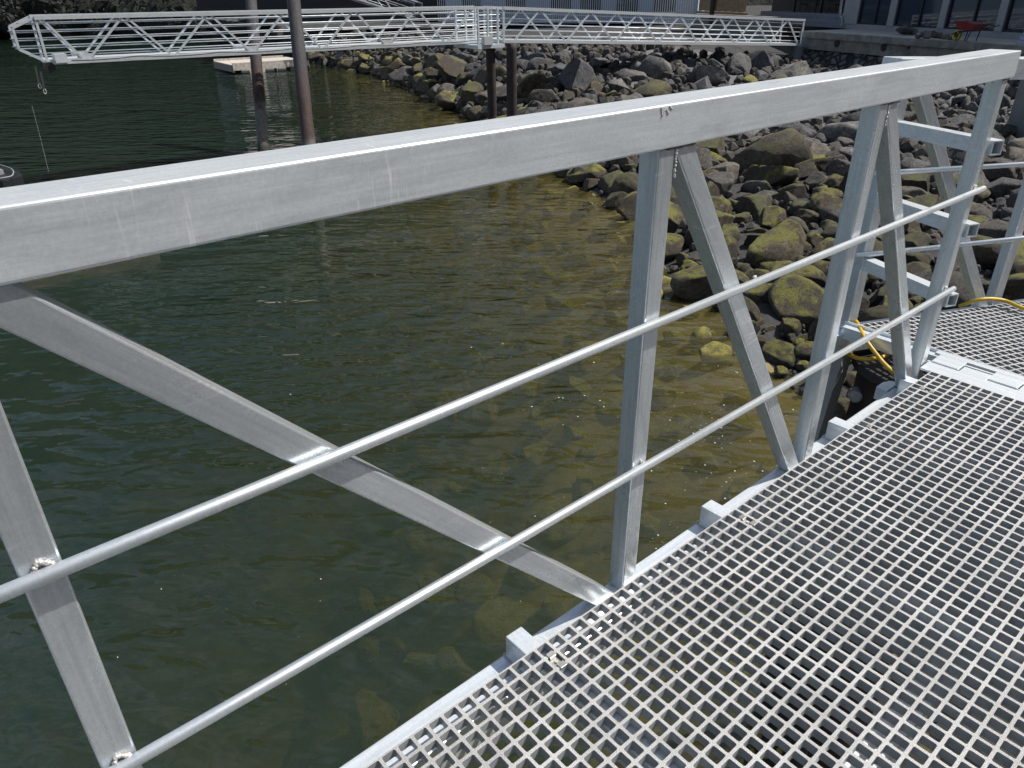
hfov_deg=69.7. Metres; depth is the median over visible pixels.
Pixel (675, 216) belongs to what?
boulder
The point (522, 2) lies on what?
window
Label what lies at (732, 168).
boulder
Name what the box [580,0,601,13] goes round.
window
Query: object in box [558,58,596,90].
boulder
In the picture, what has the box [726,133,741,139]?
boulder
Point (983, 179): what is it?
boulder
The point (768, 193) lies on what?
boulder
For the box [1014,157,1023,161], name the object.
boulder
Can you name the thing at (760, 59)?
boulder
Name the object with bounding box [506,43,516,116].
piling
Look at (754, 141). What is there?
boulder
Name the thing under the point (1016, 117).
concrete abutment
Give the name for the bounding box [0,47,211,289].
water
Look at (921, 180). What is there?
boulder
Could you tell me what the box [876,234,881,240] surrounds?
boulder
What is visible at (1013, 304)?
hose
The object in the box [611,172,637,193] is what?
boulder
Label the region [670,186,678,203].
boulder
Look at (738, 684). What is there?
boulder
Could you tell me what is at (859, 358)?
hose
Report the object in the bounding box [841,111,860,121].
boulder
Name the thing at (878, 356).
hose
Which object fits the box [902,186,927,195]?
boulder
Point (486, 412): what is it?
boulder
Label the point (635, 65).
boulder
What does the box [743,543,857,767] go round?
piling
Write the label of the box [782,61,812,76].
boulder
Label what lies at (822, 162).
rubble
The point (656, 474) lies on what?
boulder
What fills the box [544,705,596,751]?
boulder
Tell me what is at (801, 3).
chair
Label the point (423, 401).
boulder
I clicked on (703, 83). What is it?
boulder
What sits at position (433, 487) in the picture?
boulder
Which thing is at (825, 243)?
boulder
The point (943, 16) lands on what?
pavilion
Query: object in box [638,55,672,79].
boulder
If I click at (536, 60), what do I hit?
rubble
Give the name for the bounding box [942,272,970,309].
boulder
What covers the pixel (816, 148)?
boulder
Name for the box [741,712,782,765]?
weed
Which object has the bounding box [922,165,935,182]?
boulder
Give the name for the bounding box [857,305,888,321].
boulder
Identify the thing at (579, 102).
boulder
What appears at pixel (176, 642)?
bank
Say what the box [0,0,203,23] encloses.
shrubbery
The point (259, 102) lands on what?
piling
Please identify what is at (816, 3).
chair
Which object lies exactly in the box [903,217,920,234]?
boulder
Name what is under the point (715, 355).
boulder
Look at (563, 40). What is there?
gangway
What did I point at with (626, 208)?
boulder
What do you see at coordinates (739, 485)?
boulder
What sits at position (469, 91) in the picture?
boulder
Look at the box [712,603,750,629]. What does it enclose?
boulder
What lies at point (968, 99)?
stone wall
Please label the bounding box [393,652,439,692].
boulder
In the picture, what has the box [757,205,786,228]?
boulder
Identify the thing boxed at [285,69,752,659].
rubble
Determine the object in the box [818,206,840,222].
boulder
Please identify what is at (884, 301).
boulder
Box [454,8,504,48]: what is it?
landing
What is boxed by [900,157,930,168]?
boulder
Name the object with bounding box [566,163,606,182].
boulder
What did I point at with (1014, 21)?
window
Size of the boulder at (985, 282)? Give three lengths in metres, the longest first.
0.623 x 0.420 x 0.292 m
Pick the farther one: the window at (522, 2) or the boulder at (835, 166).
the window at (522, 2)
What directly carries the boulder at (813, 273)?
on the bank
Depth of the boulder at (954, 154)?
18.75 m
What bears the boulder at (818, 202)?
on the bank
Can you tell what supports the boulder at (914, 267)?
on the bank
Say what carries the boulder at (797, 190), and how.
on the bank
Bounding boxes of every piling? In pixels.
[245,0,269,151]
[287,0,331,297]
[486,48,496,119]
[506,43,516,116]
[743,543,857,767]
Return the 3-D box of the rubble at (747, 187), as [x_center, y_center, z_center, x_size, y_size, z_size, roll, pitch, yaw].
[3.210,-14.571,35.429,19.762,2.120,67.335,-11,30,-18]
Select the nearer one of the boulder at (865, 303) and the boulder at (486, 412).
the boulder at (865, 303)
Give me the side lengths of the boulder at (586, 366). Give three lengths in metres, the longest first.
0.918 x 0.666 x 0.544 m
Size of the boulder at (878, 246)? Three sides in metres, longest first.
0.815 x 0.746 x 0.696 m
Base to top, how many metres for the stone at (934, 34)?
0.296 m
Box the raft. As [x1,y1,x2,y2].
[213,55,309,75]
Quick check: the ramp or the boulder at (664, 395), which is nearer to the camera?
the ramp
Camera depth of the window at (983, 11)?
31.61 m
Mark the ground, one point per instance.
(781, 51)
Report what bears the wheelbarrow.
on the patio at (897, 34)
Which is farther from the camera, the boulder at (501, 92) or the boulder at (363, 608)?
the boulder at (501, 92)
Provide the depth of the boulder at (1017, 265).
11.96 m
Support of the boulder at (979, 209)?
on the bank
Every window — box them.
[461,0,481,13]
[505,0,525,13]
[551,0,571,13]
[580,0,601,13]
[616,0,637,11]
[652,0,675,12]
[857,0,890,24]
[894,0,942,27]
[944,0,1001,30]
[1002,0,1023,32]
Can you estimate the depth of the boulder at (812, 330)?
11.39 m
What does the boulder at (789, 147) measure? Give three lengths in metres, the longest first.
2.244 x 1.537 x 1.530 m
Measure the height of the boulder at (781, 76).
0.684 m
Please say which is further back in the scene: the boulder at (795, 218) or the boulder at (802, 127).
the boulder at (802, 127)
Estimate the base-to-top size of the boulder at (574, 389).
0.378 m
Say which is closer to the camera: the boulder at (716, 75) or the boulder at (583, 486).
the boulder at (583, 486)
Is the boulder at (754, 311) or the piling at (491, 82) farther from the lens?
the piling at (491, 82)
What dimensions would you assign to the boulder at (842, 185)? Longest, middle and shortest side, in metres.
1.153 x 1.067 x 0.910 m
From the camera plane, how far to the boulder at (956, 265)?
12.90 m
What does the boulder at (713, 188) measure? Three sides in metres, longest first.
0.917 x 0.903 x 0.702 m
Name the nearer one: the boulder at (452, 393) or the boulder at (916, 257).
the boulder at (916, 257)
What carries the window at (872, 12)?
in the pavilion
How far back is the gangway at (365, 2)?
53.24 m
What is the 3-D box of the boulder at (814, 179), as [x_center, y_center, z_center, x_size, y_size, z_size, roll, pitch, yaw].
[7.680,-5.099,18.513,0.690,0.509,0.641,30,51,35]
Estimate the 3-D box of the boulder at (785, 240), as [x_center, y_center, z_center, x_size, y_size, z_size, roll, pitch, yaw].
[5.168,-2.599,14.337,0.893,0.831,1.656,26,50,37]
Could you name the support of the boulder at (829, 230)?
on the bank
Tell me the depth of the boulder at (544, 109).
26.75 m
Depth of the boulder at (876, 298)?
12.30 m
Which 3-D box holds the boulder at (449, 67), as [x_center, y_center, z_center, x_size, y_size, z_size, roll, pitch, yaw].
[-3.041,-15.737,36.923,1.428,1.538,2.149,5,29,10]
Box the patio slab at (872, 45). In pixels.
[799,31,1023,56]
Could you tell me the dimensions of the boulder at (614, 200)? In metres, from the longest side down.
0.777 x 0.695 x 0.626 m
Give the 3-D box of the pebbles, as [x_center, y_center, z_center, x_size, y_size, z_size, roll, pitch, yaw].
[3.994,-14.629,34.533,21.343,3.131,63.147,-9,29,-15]
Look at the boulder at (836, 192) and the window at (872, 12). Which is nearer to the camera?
the boulder at (836, 192)
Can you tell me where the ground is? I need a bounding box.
[227,5,998,123]
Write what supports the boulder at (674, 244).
on the bank
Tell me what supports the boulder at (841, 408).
on the bank
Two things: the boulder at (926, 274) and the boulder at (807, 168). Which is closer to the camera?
the boulder at (926, 274)
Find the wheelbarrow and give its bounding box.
[951,20,999,41]
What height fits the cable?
0.593 m
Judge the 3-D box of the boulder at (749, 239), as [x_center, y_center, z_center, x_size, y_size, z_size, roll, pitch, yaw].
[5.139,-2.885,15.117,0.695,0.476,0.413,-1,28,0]
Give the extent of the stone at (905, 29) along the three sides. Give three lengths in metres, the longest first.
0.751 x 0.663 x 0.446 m
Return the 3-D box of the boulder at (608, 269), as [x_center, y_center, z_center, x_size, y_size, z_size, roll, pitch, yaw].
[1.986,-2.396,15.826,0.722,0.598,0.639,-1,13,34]
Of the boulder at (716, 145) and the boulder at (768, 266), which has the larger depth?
the boulder at (716, 145)
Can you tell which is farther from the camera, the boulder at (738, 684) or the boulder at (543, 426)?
the boulder at (543, 426)
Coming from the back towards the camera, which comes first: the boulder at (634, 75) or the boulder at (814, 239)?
the boulder at (634, 75)
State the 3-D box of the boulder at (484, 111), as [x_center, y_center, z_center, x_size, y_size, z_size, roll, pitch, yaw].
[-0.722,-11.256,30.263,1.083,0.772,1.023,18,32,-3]
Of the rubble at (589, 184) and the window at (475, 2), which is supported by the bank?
the rubble at (589, 184)
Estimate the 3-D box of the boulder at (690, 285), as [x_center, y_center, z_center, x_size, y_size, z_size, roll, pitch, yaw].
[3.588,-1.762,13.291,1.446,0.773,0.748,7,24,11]
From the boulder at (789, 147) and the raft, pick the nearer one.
the boulder at (789, 147)
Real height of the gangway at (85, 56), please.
1.864 m
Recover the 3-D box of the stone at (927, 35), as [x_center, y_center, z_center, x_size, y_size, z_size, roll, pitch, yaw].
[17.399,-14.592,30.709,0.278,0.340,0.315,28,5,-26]
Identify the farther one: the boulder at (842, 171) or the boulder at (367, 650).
the boulder at (842, 171)
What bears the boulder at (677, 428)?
on the bank
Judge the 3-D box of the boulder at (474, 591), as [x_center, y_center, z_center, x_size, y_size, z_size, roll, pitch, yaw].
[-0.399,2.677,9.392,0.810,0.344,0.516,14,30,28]
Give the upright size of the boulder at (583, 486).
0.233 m
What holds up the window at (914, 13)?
in the pavilion
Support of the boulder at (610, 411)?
on the bank
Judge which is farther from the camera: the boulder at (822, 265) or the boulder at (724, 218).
the boulder at (724, 218)
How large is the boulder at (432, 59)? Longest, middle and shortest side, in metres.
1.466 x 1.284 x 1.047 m
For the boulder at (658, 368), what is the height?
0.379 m
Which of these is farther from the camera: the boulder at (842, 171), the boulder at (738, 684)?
the boulder at (842, 171)
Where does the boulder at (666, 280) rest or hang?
on the bank
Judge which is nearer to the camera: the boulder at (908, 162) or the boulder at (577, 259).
the boulder at (577, 259)
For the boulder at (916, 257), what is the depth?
13.28 m
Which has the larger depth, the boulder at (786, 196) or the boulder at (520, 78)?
the boulder at (520, 78)
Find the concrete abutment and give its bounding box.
[1007,80,1023,137]
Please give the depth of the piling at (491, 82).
27.44 m
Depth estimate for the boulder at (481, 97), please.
31.38 m
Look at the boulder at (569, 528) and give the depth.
9.48 m
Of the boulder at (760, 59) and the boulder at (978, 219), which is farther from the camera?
the boulder at (760, 59)
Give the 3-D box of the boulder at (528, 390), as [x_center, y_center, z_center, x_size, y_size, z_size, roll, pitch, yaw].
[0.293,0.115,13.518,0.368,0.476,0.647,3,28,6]
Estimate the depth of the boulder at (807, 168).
19.07 m
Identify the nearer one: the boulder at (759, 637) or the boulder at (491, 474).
the boulder at (759, 637)
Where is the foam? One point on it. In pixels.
(603, 406)
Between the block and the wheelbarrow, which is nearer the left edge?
the wheelbarrow
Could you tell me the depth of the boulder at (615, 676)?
7.32 m
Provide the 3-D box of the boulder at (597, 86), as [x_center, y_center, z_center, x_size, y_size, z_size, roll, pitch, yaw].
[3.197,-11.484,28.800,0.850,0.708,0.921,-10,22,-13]
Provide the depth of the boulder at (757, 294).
12.53 m
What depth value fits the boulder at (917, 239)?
14.01 m
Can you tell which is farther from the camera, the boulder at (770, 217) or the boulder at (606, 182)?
the boulder at (606, 182)
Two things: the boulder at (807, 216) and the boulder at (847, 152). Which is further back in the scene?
the boulder at (847, 152)
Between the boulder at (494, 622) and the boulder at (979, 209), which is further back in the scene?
the boulder at (979, 209)
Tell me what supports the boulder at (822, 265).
on the bank
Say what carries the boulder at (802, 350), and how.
on the bank
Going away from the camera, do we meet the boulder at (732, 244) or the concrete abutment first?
the boulder at (732, 244)
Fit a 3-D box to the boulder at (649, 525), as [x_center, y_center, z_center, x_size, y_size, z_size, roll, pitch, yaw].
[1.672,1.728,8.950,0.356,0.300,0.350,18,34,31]
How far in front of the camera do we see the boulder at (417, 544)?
11.52 m
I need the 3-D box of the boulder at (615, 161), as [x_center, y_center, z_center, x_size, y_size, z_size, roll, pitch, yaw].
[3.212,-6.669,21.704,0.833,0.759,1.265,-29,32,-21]
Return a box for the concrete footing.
[790,46,804,58]
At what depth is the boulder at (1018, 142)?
19.49 m
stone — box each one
[896,24,912,34]
[909,27,917,34]
[923,31,931,38]
[932,32,939,37]
[937,32,942,38]
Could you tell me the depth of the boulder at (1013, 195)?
15.47 m
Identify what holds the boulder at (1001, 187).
on the bank
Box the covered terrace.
[753,0,845,30]
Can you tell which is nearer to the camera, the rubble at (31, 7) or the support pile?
the support pile
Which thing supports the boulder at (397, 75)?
on the bank
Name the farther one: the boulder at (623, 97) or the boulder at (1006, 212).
the boulder at (623, 97)
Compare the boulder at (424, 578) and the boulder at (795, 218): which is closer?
the boulder at (424, 578)
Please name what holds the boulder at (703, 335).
on the bank
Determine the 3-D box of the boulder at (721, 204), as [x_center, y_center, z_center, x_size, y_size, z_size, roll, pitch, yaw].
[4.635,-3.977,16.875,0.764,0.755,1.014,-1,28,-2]
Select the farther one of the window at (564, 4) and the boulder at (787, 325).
the window at (564, 4)
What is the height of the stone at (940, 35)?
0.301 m
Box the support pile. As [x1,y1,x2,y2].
[807,349,928,767]
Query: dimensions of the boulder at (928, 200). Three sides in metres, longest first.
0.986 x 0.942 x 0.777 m
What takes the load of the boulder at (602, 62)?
on the bank
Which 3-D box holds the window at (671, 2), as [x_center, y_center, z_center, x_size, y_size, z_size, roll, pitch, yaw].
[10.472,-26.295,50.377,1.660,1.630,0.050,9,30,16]
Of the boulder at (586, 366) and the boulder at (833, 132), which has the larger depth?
the boulder at (833, 132)
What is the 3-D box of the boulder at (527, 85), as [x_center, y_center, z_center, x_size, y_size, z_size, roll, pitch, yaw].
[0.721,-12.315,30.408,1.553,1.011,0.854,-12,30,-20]
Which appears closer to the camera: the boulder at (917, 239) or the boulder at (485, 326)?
the boulder at (917, 239)
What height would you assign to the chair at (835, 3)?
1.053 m
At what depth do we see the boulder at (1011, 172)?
17.72 m
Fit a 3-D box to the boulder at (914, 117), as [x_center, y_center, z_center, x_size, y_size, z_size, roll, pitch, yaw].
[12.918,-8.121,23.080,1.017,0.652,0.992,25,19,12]
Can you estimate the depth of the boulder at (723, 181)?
18.19 m
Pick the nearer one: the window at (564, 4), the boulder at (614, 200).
the boulder at (614, 200)
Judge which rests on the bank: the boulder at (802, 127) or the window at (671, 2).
the boulder at (802, 127)
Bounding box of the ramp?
[814,56,1023,441]
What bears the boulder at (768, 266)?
on the bank
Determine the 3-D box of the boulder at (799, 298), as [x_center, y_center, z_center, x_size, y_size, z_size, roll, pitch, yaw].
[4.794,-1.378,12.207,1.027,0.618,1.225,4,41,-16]
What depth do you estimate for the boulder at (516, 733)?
7.13 m
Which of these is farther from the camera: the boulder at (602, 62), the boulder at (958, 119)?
the boulder at (602, 62)
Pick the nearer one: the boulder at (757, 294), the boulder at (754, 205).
the boulder at (757, 294)
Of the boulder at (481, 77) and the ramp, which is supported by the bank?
the boulder at (481, 77)
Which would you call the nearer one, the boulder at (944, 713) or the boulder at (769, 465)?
the boulder at (944, 713)
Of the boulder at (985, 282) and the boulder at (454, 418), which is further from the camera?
the boulder at (454, 418)
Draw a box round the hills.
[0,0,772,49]
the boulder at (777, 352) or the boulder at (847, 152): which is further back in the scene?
the boulder at (847, 152)
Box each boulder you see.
[347,687,399,756]
[349,587,378,625]
[355,636,380,663]
[374,594,398,626]
[388,65,412,83]
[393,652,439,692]
[396,436,418,450]
[404,530,429,561]
[411,393,438,409]
[411,478,448,497]
[415,570,445,611]
[421,79,441,94]
[426,53,442,68]
[434,90,459,109]
[435,55,467,83]
[435,379,470,407]
[436,646,475,683]
[441,410,463,423]
[454,572,499,609]
[460,81,483,104]
[468,318,497,335]
[469,398,499,424]
[469,460,510,490]
[471,599,534,648]
[473,65,505,86]
[474,90,499,105]
[481,103,499,117]
[496,83,518,99]
[506,719,544,749]
[510,566,543,588]
[517,72,531,82]
[517,73,548,97]
[518,440,548,469]
[519,379,538,399]
[526,506,589,545]
[531,417,558,434]
[534,106,554,112]
[541,588,583,625]
[544,291,578,313]
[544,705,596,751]
[546,62,565,75]
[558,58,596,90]
[558,375,591,401]
[564,97,596,108]
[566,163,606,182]
[567,253,589,265]
[568,339,601,373]
[572,476,593,501]
[584,81,602,92]
[590,58,610,66]
[592,258,619,281]
[598,399,621,421]
[598,646,640,679]
[599,170,623,193]
[603,78,630,93]
[604,191,627,207]
[605,155,637,167]
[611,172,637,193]
[613,94,637,101]
[616,68,646,80]
[616,191,636,220]
[619,354,663,376]
[625,275,670,292]
[630,58,641,70]
[631,79,671,97]
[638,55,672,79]
[638,511,659,537]
[644,466,669,482]
[651,378,677,408]
[659,413,693,444]
[664,233,683,261]
[667,202,683,232]
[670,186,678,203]
[670,266,749,302]
[684,641,723,698]
[685,228,693,246]
[686,210,735,227]
[690,326,716,345]
[690,452,718,469]
[692,65,730,85]
[694,137,724,152]
[694,146,712,169]
[695,76,711,89]
[700,341,734,371]
[702,169,718,176]
[705,172,734,195]
[706,162,738,179]
[707,181,719,196]
[711,196,731,214]
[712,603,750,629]
[717,410,754,433]
[718,661,759,707]
[721,224,740,240]
[723,234,737,258]
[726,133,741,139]
[727,52,751,74]
[728,473,756,500]
[729,128,812,173]
[733,194,771,221]
[739,165,798,185]
[739,619,770,656]
[741,283,772,303]
[743,233,762,245]
[743,295,760,320]
[744,269,768,279]
[746,128,767,136]
[746,219,806,268]
[747,50,774,69]
[749,133,772,145]
[756,190,776,199]
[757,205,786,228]
[760,260,792,270]
[762,339,796,368]
[762,456,777,473]
[767,262,826,286]
[768,275,823,329]
[771,74,787,79]
[772,191,797,208]
[777,183,808,198]
[777,219,809,233]
[778,123,813,136]
[779,317,801,336]
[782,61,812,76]
[788,216,807,227]
[793,159,818,179]
[793,209,819,224]
[794,341,813,362]
[795,255,829,273]
[803,171,828,190]
[805,138,830,154]
[806,232,824,247]
[808,193,842,212]
[808,237,834,261]
[808,317,852,353]
[816,174,843,188]
[817,121,858,142]
[817,188,843,198]
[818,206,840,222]
[820,224,837,238]
[827,159,850,175]
[832,397,849,419]
[837,164,849,176]
[838,147,853,161]
[838,172,847,192]
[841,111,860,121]
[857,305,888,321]
[859,295,869,311]
[865,273,882,286]
[869,286,886,305]
[872,241,883,261]
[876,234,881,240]
[879,295,913,310]
[897,663,981,719]
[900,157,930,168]
[901,168,929,191]
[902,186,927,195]
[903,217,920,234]
[904,231,929,252]
[906,252,930,265]
[906,261,933,273]
[907,138,921,148]
[907,194,940,210]
[908,113,918,122]
[913,270,932,281]
[914,144,927,156]
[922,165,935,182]
[932,175,990,202]
[934,255,959,270]
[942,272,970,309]
[943,114,975,124]
[946,147,989,165]
[952,170,989,184]
[966,129,1004,139]
[968,214,987,222]
[969,203,992,219]
[970,234,1001,265]
[977,220,1008,242]
[981,278,990,291]
[982,158,1017,181]
[985,177,1021,200]
[985,273,1023,300]
[1000,207,1013,219]
[1004,146,1023,160]
[1006,137,1023,148]
[1007,188,1019,207]
[1009,240,1023,274]
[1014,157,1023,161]
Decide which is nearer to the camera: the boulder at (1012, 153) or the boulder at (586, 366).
the boulder at (586, 366)
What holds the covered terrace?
on the ground
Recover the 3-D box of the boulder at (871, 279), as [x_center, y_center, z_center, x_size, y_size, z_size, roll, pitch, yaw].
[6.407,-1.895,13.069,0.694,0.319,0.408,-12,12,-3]
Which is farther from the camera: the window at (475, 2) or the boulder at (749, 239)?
the window at (475, 2)
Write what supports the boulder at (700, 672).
on the bank
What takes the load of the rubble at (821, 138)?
on the bank
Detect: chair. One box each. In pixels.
[796,0,807,11]
[808,0,824,11]
[825,0,843,12]
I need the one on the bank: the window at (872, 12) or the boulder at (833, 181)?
the boulder at (833, 181)
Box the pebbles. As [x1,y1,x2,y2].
[319,29,1023,658]
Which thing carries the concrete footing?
on the ground
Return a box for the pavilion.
[839,0,1023,38]
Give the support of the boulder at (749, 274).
on the bank
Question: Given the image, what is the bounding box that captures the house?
[196,0,699,23]
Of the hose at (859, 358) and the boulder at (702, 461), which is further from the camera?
the boulder at (702, 461)
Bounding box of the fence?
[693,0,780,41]
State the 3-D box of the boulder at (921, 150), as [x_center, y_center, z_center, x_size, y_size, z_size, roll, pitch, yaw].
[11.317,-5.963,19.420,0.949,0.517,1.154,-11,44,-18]
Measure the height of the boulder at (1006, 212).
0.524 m
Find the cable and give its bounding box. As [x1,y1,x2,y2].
[842,386,852,418]
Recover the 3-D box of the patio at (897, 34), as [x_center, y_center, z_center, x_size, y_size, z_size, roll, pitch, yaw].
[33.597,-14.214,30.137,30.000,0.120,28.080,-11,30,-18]
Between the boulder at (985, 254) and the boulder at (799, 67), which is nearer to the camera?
the boulder at (985, 254)
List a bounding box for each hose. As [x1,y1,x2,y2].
[846,353,890,360]
[854,320,894,377]
[958,297,1023,309]
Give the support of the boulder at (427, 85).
on the bank
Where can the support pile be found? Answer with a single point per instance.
(871, 376)
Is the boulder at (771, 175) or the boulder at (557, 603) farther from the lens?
the boulder at (771, 175)
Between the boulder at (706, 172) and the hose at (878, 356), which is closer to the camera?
the hose at (878, 356)
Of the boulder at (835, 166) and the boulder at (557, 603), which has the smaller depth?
the boulder at (557, 603)
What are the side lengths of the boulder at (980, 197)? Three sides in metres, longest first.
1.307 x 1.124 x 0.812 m
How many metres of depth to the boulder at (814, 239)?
14.69 m
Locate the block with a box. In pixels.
[1015,40,1023,43]
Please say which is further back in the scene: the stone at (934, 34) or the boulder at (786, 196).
the stone at (934, 34)
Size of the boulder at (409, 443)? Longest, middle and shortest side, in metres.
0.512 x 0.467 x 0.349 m
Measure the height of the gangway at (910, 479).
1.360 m
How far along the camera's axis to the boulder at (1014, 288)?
11.25 m
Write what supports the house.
on the ground
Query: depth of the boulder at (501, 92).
30.91 m
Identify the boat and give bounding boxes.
[0,165,24,187]
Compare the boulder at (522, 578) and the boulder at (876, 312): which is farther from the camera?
the boulder at (876, 312)
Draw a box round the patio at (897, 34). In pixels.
[808,29,1023,45]
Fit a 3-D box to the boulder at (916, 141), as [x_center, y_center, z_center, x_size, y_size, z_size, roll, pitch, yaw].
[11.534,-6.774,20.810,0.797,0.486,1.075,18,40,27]
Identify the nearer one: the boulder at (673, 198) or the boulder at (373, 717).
the boulder at (373, 717)
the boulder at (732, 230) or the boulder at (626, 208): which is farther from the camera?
the boulder at (626, 208)
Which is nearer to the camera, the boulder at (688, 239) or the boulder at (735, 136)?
the boulder at (688, 239)
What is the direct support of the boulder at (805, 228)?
on the bank
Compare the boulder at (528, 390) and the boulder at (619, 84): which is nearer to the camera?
the boulder at (528, 390)
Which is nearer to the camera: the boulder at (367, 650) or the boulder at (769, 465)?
the boulder at (769, 465)
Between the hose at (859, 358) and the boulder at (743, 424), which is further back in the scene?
the boulder at (743, 424)
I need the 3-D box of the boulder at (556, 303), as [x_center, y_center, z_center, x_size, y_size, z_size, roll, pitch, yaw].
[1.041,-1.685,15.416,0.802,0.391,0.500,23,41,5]
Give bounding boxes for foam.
[117,224,793,699]
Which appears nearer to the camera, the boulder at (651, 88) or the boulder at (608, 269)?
the boulder at (608, 269)
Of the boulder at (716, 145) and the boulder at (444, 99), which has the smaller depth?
the boulder at (716, 145)
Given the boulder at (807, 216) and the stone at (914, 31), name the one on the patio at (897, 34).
the stone at (914, 31)
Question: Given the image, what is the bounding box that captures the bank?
[0,20,1023,767]
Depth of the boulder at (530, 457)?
11.25 m
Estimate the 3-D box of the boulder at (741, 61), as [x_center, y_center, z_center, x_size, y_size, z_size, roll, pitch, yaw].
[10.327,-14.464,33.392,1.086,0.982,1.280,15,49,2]
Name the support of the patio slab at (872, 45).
on the stone wall
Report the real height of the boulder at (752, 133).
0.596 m
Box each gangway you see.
[0,49,1023,767]
[8,6,492,93]
[352,0,423,19]
[483,6,805,45]
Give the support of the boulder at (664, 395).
on the bank
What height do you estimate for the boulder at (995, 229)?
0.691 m
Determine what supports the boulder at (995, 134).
on the bank
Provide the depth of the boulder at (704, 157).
20.09 m
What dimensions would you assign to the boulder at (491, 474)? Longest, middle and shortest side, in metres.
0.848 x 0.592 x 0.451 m
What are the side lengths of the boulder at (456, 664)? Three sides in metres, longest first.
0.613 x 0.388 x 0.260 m
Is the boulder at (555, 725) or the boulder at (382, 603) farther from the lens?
the boulder at (382, 603)
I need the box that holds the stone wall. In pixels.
[781,49,1019,124]
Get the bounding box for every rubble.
[0,0,246,53]
[283,51,924,397]
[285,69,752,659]
[306,50,974,387]
[307,51,1023,263]
[424,50,1005,207]
[454,51,784,89]
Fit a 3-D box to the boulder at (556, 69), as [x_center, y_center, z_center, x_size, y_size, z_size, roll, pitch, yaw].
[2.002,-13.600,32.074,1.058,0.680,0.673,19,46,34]

